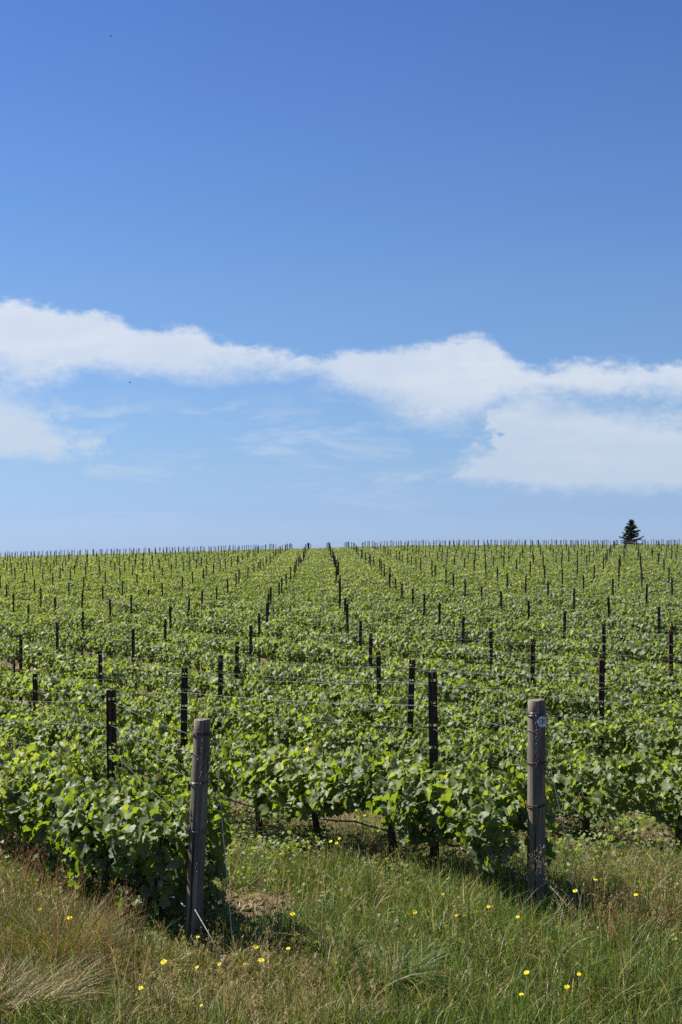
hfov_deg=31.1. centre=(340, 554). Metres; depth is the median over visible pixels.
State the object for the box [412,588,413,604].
steel post
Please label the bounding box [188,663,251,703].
grapevine
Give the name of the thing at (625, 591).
grapevine
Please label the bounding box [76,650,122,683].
grapevine
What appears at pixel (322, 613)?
grapevine
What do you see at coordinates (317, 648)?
grapevine
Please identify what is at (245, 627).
grapevine
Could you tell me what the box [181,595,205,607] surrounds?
grapevine
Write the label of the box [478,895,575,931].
grass clump
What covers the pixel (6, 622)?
grapevine
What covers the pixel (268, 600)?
steel post
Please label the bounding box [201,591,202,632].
steel post
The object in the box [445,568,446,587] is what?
steel post
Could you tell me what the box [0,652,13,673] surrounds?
grapevine
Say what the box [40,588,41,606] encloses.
steel post
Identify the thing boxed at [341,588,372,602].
grapevine
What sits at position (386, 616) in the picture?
grapevine
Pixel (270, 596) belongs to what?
steel post
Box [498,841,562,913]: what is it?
seed head grass
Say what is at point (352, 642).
grapevine
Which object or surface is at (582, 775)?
grapevine
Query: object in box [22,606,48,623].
grapevine
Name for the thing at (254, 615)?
grapevine
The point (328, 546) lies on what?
distant post mass
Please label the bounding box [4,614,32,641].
grapevine
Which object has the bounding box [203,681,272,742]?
grapevine
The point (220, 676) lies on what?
steel post
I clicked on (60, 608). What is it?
grapevine
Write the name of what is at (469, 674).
grapevine
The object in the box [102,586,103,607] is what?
steel post
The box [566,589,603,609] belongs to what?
grapevine
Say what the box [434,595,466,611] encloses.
grapevine
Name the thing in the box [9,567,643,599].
wire trellis
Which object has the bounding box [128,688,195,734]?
grapevine
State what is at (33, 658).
grapevine
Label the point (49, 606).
grapevine
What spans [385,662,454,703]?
grapevine
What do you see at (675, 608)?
grapevine
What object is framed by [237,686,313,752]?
grapevine
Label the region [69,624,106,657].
grapevine
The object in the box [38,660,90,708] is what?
grapevine
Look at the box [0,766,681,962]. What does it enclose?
weeds
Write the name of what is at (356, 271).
sky
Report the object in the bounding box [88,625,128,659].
grapevine
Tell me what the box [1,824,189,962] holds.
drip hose
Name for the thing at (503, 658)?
grapevine
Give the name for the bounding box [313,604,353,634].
grapevine
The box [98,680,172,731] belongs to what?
grapevine
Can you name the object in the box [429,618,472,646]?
grapevine
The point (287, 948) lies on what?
yellow flower
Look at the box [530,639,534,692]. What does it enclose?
steel post
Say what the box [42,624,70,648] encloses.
grapevine
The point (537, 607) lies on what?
grapevine
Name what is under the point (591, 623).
grapevine
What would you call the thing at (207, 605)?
grapevine
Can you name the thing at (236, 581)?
steel post
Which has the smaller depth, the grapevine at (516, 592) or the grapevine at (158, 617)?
the grapevine at (158, 617)
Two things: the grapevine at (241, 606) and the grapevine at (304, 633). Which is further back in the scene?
the grapevine at (241, 606)
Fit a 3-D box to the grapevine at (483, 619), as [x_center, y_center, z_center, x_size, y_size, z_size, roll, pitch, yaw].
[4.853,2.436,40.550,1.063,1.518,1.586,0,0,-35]
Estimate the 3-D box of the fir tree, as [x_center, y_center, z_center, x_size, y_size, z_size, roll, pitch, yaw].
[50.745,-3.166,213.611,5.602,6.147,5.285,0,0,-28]
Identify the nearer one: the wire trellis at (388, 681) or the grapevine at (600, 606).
the wire trellis at (388, 681)
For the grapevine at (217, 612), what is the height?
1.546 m
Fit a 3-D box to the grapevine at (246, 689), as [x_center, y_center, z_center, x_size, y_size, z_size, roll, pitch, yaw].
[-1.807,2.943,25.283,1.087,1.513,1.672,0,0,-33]
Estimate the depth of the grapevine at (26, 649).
35.81 m
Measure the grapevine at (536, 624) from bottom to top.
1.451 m
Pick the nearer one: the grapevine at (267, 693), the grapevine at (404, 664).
the grapevine at (267, 693)
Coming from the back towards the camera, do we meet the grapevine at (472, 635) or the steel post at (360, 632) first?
the grapevine at (472, 635)
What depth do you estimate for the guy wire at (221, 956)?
8.45 m
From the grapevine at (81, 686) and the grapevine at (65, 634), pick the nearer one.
the grapevine at (81, 686)
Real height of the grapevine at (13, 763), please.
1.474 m
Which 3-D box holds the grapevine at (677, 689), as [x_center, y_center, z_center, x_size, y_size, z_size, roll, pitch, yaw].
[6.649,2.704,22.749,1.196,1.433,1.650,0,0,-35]
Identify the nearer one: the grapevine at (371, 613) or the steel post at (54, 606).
the grapevine at (371, 613)
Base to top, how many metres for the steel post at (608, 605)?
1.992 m
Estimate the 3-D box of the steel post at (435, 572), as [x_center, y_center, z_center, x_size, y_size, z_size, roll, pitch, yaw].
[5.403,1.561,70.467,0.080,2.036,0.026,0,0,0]
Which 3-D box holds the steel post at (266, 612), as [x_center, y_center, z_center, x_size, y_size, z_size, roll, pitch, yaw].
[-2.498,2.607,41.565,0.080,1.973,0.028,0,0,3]
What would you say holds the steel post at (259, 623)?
on the ground at (662, 828)
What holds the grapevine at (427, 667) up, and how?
on the ground at (662, 828)
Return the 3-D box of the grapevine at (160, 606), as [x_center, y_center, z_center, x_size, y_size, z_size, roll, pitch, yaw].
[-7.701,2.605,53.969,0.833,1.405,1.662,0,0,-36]
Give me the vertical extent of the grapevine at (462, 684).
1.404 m
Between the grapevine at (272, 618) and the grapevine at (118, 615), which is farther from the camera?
the grapevine at (118, 615)
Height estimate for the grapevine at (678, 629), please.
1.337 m
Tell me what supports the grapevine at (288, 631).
on the ground at (662, 828)
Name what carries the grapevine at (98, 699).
on the ground at (662, 828)
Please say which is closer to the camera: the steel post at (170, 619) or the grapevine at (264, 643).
the grapevine at (264, 643)
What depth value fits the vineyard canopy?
82.44 m
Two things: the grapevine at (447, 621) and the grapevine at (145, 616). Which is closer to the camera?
the grapevine at (447, 621)
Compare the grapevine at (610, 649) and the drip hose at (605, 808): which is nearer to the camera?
the drip hose at (605, 808)
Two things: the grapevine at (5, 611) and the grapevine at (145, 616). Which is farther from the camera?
the grapevine at (5, 611)
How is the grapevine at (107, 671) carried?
on the ground at (662, 828)
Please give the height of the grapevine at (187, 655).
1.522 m
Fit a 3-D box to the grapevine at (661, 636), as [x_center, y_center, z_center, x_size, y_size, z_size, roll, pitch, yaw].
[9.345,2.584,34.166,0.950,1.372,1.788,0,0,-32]
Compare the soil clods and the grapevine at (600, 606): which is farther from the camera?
the grapevine at (600, 606)
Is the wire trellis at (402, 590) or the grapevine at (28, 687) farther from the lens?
the wire trellis at (402, 590)
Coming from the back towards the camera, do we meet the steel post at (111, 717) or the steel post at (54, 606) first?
the steel post at (54, 606)
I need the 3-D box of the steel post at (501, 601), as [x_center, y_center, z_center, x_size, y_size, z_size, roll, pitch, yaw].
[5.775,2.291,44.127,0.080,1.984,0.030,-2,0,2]
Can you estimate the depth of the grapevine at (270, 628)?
40.75 m
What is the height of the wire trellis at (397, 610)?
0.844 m
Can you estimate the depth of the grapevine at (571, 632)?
37.19 m
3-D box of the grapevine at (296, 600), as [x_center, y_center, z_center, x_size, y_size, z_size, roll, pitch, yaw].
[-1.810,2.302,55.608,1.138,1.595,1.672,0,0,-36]
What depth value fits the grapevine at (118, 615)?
50.73 m
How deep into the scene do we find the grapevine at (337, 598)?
57.72 m
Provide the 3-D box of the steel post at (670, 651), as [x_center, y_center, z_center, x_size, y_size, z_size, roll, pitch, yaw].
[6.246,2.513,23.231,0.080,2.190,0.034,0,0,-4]
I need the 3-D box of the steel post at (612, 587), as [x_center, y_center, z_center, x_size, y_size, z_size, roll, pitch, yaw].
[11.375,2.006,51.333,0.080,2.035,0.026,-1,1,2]
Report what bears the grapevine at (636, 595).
on the ground at (662, 828)
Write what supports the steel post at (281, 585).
on the ground at (662, 828)
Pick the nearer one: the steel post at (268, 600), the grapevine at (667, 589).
the steel post at (268, 600)
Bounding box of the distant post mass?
[5,539,679,565]
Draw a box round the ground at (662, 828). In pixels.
[0,564,681,1023]
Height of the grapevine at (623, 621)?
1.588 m
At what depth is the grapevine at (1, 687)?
29.56 m
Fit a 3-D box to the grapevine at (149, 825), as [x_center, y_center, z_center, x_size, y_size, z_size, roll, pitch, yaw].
[-1.468,2.193,9.530,1.078,1.486,1.644,0,0,-38]
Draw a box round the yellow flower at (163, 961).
[161,959,169,1009]
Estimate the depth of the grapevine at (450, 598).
55.38 m
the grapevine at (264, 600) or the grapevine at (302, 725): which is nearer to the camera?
the grapevine at (302, 725)
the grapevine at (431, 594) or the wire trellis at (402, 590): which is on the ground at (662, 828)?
the grapevine at (431, 594)
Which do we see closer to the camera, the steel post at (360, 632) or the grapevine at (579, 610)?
the steel post at (360, 632)
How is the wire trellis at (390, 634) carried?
attached to the steel post at (491, 644)
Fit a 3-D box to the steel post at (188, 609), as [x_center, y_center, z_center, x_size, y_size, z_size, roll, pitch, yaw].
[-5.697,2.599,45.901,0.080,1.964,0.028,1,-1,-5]
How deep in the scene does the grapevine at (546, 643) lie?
34.13 m
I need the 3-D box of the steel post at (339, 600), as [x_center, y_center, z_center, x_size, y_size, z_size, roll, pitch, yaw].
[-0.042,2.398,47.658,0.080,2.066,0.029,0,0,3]
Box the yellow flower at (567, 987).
[564,985,570,1023]
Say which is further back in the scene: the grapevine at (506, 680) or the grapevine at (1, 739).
the grapevine at (506, 680)
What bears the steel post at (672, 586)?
on the ground at (662, 828)
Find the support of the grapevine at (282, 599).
on the ground at (662, 828)
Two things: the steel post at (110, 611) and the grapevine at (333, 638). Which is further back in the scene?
the steel post at (110, 611)
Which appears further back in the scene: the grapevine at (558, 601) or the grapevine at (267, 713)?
the grapevine at (558, 601)
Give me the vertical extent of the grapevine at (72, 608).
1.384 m
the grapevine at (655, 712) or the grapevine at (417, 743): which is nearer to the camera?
the grapevine at (417, 743)
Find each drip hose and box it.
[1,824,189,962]
[135,727,676,820]
[175,791,526,880]
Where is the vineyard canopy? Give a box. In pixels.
[0,544,681,614]
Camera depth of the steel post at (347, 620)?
37.23 m
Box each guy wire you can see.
[195,761,235,973]
[543,752,589,930]
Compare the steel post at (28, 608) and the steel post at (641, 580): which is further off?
the steel post at (641, 580)
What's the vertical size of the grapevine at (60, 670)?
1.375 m
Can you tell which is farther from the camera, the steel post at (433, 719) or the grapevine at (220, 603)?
the grapevine at (220, 603)
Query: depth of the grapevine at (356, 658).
31.27 m
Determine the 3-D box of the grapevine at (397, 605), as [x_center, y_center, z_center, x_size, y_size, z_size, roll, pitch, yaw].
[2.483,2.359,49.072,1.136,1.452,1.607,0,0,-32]
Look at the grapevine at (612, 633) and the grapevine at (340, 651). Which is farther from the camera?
the grapevine at (612, 633)
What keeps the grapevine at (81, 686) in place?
on the ground at (662, 828)
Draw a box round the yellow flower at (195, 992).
[194,966,198,1021]
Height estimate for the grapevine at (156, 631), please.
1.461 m
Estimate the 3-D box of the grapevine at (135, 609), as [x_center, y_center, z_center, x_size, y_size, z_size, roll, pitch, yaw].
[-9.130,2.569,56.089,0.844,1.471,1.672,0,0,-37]
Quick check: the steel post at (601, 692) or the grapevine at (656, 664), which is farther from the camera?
the grapevine at (656, 664)
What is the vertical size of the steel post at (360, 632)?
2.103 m
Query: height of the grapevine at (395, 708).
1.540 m
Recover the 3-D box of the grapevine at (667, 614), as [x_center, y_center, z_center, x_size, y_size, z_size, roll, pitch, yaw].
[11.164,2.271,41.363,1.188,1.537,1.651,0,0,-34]
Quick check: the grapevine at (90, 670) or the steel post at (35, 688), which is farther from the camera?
the grapevine at (90, 670)
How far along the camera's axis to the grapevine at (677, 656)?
30.07 m
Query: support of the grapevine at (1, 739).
on the ground at (662, 828)
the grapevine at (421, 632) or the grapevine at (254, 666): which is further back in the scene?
the grapevine at (421, 632)
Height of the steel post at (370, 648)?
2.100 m
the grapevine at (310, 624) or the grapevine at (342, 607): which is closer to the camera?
the grapevine at (310, 624)
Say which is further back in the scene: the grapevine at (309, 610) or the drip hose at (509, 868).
the grapevine at (309, 610)
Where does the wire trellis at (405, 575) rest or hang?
attached to the steel post
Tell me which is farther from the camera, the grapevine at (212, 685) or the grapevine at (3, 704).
the grapevine at (212, 685)
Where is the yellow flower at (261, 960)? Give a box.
[259,958,266,1009]
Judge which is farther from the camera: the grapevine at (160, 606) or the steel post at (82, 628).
the grapevine at (160, 606)
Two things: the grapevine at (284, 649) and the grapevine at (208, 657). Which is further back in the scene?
the grapevine at (284, 649)
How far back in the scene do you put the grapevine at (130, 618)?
49.75 m
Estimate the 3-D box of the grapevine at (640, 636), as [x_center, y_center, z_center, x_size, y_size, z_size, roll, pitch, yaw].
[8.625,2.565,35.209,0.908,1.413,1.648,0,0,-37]
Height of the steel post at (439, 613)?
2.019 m
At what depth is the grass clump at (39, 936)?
8.45 m
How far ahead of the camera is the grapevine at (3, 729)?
19.98 m
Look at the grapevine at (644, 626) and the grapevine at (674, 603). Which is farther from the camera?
the grapevine at (674, 603)
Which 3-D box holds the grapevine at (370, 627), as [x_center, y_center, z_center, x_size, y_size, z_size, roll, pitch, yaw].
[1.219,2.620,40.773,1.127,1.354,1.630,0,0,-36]
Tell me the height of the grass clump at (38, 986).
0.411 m
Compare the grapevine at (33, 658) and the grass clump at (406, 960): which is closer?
the grass clump at (406, 960)
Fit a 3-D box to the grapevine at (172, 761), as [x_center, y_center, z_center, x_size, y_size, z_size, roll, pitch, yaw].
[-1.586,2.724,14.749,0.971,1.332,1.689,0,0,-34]
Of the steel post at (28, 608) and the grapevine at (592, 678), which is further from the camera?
the steel post at (28, 608)
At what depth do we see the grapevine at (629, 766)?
12.50 m
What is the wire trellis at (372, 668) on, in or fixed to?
attached to the steel post at (133, 641)
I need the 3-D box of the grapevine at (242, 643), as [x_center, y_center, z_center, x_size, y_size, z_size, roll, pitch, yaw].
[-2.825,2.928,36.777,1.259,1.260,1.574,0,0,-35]
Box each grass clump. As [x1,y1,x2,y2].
[0,887,167,979]
[0,941,149,1023]
[158,926,295,980]
[252,893,362,935]
[276,818,408,854]
[308,931,482,999]
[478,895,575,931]
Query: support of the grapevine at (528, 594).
on the ground at (662, 828)
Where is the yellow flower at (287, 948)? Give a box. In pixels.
[286,947,289,983]
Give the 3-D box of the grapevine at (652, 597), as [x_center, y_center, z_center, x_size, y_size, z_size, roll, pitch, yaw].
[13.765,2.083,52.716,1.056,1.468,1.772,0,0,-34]
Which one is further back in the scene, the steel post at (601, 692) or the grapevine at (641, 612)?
the grapevine at (641, 612)
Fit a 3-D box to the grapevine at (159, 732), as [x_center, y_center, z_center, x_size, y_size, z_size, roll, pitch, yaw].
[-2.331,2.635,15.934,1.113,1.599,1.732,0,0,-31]
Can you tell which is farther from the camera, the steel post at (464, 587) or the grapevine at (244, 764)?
the steel post at (464, 587)
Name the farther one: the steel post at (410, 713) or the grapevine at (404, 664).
the grapevine at (404, 664)
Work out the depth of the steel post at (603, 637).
28.52 m
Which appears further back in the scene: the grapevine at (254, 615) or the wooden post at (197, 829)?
the grapevine at (254, 615)
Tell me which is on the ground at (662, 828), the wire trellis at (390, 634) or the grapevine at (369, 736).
the grapevine at (369, 736)
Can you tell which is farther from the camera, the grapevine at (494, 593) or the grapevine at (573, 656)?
the grapevine at (494, 593)
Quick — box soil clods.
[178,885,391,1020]
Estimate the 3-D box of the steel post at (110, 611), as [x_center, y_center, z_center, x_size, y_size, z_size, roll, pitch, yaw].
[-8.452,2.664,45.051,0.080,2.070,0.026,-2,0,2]
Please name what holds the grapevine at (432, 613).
on the ground at (662, 828)
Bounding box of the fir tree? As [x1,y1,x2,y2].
[615,519,643,544]
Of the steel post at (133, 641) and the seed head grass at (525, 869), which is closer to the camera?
the seed head grass at (525, 869)
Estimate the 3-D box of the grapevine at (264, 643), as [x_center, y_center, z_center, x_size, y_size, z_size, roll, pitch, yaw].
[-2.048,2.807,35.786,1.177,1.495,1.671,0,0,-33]
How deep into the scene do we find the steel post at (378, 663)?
21.48 m
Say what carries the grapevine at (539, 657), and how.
on the ground at (662, 828)
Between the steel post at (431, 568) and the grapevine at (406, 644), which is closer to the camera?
the grapevine at (406, 644)
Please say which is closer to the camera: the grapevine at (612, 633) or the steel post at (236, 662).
the steel post at (236, 662)
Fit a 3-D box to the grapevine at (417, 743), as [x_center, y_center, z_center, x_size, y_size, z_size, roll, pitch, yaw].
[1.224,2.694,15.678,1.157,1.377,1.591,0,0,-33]
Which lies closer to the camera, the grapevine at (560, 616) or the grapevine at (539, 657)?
the grapevine at (539, 657)
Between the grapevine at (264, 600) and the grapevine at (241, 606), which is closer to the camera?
the grapevine at (241, 606)
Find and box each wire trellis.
[0,580,676,639]
[0,638,681,727]
[0,700,191,815]
[1,606,678,685]
[1,621,681,700]
[2,675,525,801]
[4,575,677,624]
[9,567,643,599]
[15,588,679,650]
[19,597,681,657]
[24,566,677,593]
[27,562,666,588]
[36,570,672,606]
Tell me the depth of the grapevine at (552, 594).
53.76 m
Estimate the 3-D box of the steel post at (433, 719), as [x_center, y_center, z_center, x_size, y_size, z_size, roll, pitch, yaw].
[0.830,2.103,10.953,0.080,2.110,0.033,-1,0,3]
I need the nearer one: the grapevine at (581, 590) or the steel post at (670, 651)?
the steel post at (670, 651)
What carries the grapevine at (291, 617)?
on the ground at (662, 828)
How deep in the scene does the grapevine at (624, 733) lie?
16.47 m
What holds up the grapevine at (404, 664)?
on the ground at (662, 828)
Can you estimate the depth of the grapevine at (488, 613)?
44.70 m
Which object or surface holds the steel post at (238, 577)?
on the ground at (662, 828)
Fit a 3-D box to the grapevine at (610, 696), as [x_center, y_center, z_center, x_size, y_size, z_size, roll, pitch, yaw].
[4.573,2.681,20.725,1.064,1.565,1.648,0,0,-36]
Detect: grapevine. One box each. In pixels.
[0,601,20,618]
[0,613,24,637]
[0,627,29,672]
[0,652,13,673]
[0,660,47,707]
[0,666,30,702]
[0,687,32,739]
[0,692,46,751]
[0,725,69,863]
[0,736,23,835]
[3,606,26,619]
[3,718,159,876]
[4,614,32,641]
[4,687,78,752]
[6,634,48,672]
[7,727,174,908]
[14,609,36,623]
[14,613,48,643]
[14,665,65,711]
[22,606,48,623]
[25,620,55,646]
[27,636,72,674]
[33,612,59,629]
[38,644,86,675]
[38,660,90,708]
[40,599,65,614]
[41,686,125,760]
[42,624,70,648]
[45,608,72,630]
[49,602,73,615]
[54,621,88,654]
[58,661,114,711]
[58,743,233,928]
[59,609,85,630]
[59,651,97,678]
[61,601,88,615]
[68,712,162,775]
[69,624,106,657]
[72,602,99,615]
[73,606,100,631]
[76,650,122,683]
[84,607,121,635]
[84,678,140,722]
[85,604,108,615]
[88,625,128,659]
[93,650,145,689]
[96,601,121,623]
[98,614,126,636]
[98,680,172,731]
[111,606,135,622]
[111,629,151,663]
[112,616,147,639]
[114,694,192,795]
[117,593,142,614]
[118,654,166,691]
[123,608,151,624]
[127,616,163,655]
[128,597,149,613]
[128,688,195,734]
[129,632,172,664]
[131,604,165,624]
[139,597,166,611]
[140,656,195,695]
[143,618,179,642]
[151,607,179,627]
[152,599,169,614]
[153,635,193,665]
[156,728,257,796]
[158,621,199,644]
[162,660,217,700]
[163,598,195,616]
[163,608,193,632]
[163,692,237,740]
[171,634,218,672]
[178,602,206,617]
[178,610,212,643]
[179,625,219,652]
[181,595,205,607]
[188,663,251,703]
[189,715,306,839]
[190,639,233,674]
[192,601,216,631]
[194,593,215,608]
[199,609,233,635]
[201,630,244,653]
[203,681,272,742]
[207,599,240,635]
[208,595,235,609]
[214,648,263,676]
[216,613,250,640]
[220,598,241,608]
[221,631,257,656]
[221,660,285,705]
[223,605,254,624]
[233,595,262,611]
[235,614,268,640]
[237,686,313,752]
[239,649,283,687]
[240,607,278,623]
[245,627,296,661]
[246,593,274,612]
[250,672,310,709]
[253,609,286,623]
[253,725,380,850]
[256,612,295,640]
[260,592,281,603]
[260,650,317,690]
[263,599,294,615]
[265,632,309,666]
[269,686,375,755]
[273,593,299,606]
[273,677,350,725]
[276,608,311,629]
[277,616,313,642]
[278,601,302,618]
[285,588,316,607]
[285,651,351,687]
[291,630,344,667]
[292,622,334,647]
[294,598,327,618]
[294,610,323,631]
[300,595,328,608]
[309,725,463,862]
[311,604,341,616]
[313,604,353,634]
[316,625,356,650]
[318,597,343,610]
[320,668,394,727]
[321,639,366,672]
[321,666,381,694]
[322,701,421,761]
[330,591,356,603]
[330,603,365,618]
[332,596,362,610]
[332,607,374,632]
[337,624,381,653]
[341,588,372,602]
[342,641,401,670]
[349,596,380,610]
[350,601,384,621]
[350,649,426,693]
[353,614,396,634]
[353,675,442,734]
[361,589,388,604]
[362,623,412,658]
[365,594,397,611]
[372,604,407,628]
[375,647,429,677]
[375,706,505,772]
[378,588,408,604]
[380,620,416,636]
[384,596,418,614]
[384,731,560,899]
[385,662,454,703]
[390,606,427,627]
[392,626,440,661]
[396,594,422,603]
[396,618,449,646]
[399,690,502,736]
[404,585,434,603]
[404,598,442,624]
[408,644,468,681]
[413,608,443,635]
[414,593,446,604]
[418,633,469,663]
[421,585,454,603]
[424,660,502,707]
[425,603,460,619]
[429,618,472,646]
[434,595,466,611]
[437,607,480,640]
[440,590,461,603]
[442,657,503,685]
[445,717,570,809]
[447,596,485,618]
[450,633,509,666]
[453,599,477,608]
[454,617,506,648]
[457,591,488,603]
[457,690,548,769]
[466,602,505,618]
[466,606,506,644]
[467,673,547,716]
[472,591,505,611]
[476,588,506,601]
[477,658,542,692]
[479,646,526,687]
[483,586,505,603]
[483,619,537,652]
[489,609,540,649]
[490,594,525,612]
[493,608,534,633]
[498,587,532,605]
[501,712,632,773]
[504,588,530,596]
[511,663,606,723]
[512,642,573,677]
[513,623,575,658]
[515,597,556,616]
[516,611,567,642]
[516,654,586,713]
[518,587,545,597]
[518,589,554,606]
[519,605,555,630]
[522,733,658,845]
[539,581,563,596]
[539,587,571,599]
[540,602,576,617]
[541,591,576,607]
[544,619,599,643]
[548,607,589,637]
[549,644,615,673]
[552,628,608,660]
[554,656,628,692]
[556,580,591,593]
[560,669,661,754]
[562,586,595,604]
[565,601,601,619]
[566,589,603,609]
[567,611,615,640]
[572,688,681,770]
[578,621,634,641]
[582,589,614,604]
[584,625,648,662]
[585,602,619,610]
[586,647,658,679]
[586,717,681,853]
[590,597,633,624]
[594,661,681,708]
[596,585,624,603]
[599,605,647,631]
[605,589,643,607]
[612,599,644,628]
[613,620,665,662]
[614,582,645,593]
[616,600,657,620]
[621,587,653,602]
[622,632,681,665]
[629,610,681,639]
[630,592,660,610]
[631,694,681,731]
[634,581,664,595]
[638,647,681,699]
[638,708,681,773]
[640,598,674,618]
[641,588,679,601]
[647,599,681,620]
[647,631,681,645]
[652,591,681,607]
[656,669,681,712]
[657,581,681,596]
[659,644,681,665]
[664,599,681,612]
[664,616,681,634]
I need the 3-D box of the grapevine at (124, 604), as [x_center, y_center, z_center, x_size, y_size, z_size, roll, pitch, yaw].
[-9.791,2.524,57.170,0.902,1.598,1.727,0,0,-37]
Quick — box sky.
[0,0,681,556]
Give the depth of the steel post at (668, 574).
63.69 m
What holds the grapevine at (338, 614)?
on the ground at (662, 828)
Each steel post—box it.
[12,594,13,611]
[19,634,22,710]
[26,605,29,644]
[32,674,37,741]
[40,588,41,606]
[54,597,55,628]
[56,622,58,669]
[81,591,82,610]
[81,612,83,655]
[98,650,102,712]
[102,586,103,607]
[106,690,118,899]
[109,599,111,622]
[130,596,131,614]
[131,629,135,685]
[164,619,166,664]
[169,606,171,657]
[180,668,187,767]
[188,598,189,629]
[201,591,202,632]
[217,655,222,733]
[235,573,236,599]
[235,642,238,704]
[238,569,239,585]
[249,625,251,676]
[258,614,260,660]
[266,603,267,622]
[267,594,269,618]
[270,588,271,604]
[281,578,282,595]
[339,590,340,613]
[343,598,345,626]
[346,604,348,648]
[359,620,361,672]
[368,634,372,699]
[376,652,381,737]
[406,660,414,751]
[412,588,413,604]
[423,594,425,621]
[428,672,438,871]
[431,560,432,576]
[434,564,435,583]
[438,603,440,638]
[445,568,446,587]
[461,617,464,659]
[464,579,465,596]
[489,628,492,686]
[500,591,502,614]
[525,576,526,595]
[527,601,529,651]
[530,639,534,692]
[547,582,548,597]
[563,612,565,653]
[573,588,574,610]
[597,654,604,762]
[602,623,605,670]
[607,597,609,627]
[612,579,613,595]
[641,573,642,589]
[645,584,647,605]
[658,607,659,635]
[668,567,669,582]
[669,630,672,706]
[671,577,672,595]
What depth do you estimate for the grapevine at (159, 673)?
28.43 m
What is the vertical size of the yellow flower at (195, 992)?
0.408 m
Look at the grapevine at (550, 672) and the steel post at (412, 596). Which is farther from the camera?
the steel post at (412, 596)
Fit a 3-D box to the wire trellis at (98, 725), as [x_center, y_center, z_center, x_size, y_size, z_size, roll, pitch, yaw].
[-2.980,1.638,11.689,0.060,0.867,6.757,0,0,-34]
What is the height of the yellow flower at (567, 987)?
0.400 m
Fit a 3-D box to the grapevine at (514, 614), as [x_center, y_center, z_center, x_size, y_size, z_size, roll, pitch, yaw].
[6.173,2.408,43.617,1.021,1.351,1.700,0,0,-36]
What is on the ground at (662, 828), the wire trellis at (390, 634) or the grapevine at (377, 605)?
the grapevine at (377, 605)
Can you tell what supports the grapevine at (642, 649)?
on the ground at (662, 828)
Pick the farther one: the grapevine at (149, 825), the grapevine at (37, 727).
the grapevine at (37, 727)
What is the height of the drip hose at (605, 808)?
0.753 m
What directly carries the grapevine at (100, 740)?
on the ground at (662, 828)
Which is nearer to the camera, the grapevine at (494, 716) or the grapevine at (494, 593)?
the grapevine at (494, 716)
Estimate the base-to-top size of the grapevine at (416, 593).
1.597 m
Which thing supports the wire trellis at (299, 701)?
attached to the wooden post at (536, 757)
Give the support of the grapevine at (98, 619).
on the ground at (662, 828)
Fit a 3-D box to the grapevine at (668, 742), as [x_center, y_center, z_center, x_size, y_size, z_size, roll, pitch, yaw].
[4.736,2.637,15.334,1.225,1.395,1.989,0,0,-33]
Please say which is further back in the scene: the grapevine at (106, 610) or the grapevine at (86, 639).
the grapevine at (106, 610)
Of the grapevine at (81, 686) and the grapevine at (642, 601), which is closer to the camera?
the grapevine at (81, 686)
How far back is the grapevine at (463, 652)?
32.28 m
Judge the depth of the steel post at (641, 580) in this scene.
57.30 m
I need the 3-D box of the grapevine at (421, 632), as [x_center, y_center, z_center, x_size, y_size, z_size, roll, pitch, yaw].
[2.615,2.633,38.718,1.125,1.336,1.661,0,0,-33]
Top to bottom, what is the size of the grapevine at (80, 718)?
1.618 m
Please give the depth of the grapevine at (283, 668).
29.19 m
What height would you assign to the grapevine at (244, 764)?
1.457 m
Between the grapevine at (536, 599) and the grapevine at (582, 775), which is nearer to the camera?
the grapevine at (582, 775)
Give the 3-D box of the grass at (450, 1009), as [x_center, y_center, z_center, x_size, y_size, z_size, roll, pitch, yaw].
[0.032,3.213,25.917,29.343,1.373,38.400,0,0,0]
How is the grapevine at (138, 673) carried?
on the ground at (662, 828)
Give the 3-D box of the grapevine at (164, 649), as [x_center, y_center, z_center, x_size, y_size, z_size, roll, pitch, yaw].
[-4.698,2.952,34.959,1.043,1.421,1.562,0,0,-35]
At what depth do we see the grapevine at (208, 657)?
32.70 m
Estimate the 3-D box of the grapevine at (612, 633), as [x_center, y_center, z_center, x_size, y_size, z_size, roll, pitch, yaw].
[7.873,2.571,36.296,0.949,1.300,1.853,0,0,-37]
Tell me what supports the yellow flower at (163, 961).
on the ground at (662, 828)
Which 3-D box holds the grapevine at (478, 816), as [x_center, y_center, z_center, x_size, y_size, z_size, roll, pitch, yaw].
[1.172,2.218,10.361,1.040,1.470,1.717,0,0,-28]
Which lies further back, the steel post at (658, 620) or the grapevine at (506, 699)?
the steel post at (658, 620)
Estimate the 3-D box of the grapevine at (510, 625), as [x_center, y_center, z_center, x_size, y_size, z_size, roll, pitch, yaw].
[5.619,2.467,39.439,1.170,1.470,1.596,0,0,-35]
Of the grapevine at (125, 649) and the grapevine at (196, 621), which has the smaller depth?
the grapevine at (125, 649)
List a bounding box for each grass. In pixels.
[0,635,681,1023]
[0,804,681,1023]
[0,836,681,1023]
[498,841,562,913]
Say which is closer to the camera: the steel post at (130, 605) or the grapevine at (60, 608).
the steel post at (130, 605)
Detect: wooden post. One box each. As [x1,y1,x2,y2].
[185,718,213,952]
[526,698,547,912]
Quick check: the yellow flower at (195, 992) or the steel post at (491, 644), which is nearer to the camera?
the yellow flower at (195, 992)
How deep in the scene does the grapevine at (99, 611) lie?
52.93 m
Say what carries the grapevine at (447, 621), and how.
on the ground at (662, 828)
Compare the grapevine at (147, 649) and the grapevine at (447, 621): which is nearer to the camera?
the grapevine at (147, 649)
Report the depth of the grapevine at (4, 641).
36.97 m
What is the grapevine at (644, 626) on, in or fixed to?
on the ground at (662, 828)
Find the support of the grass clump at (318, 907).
on the ground at (662, 828)

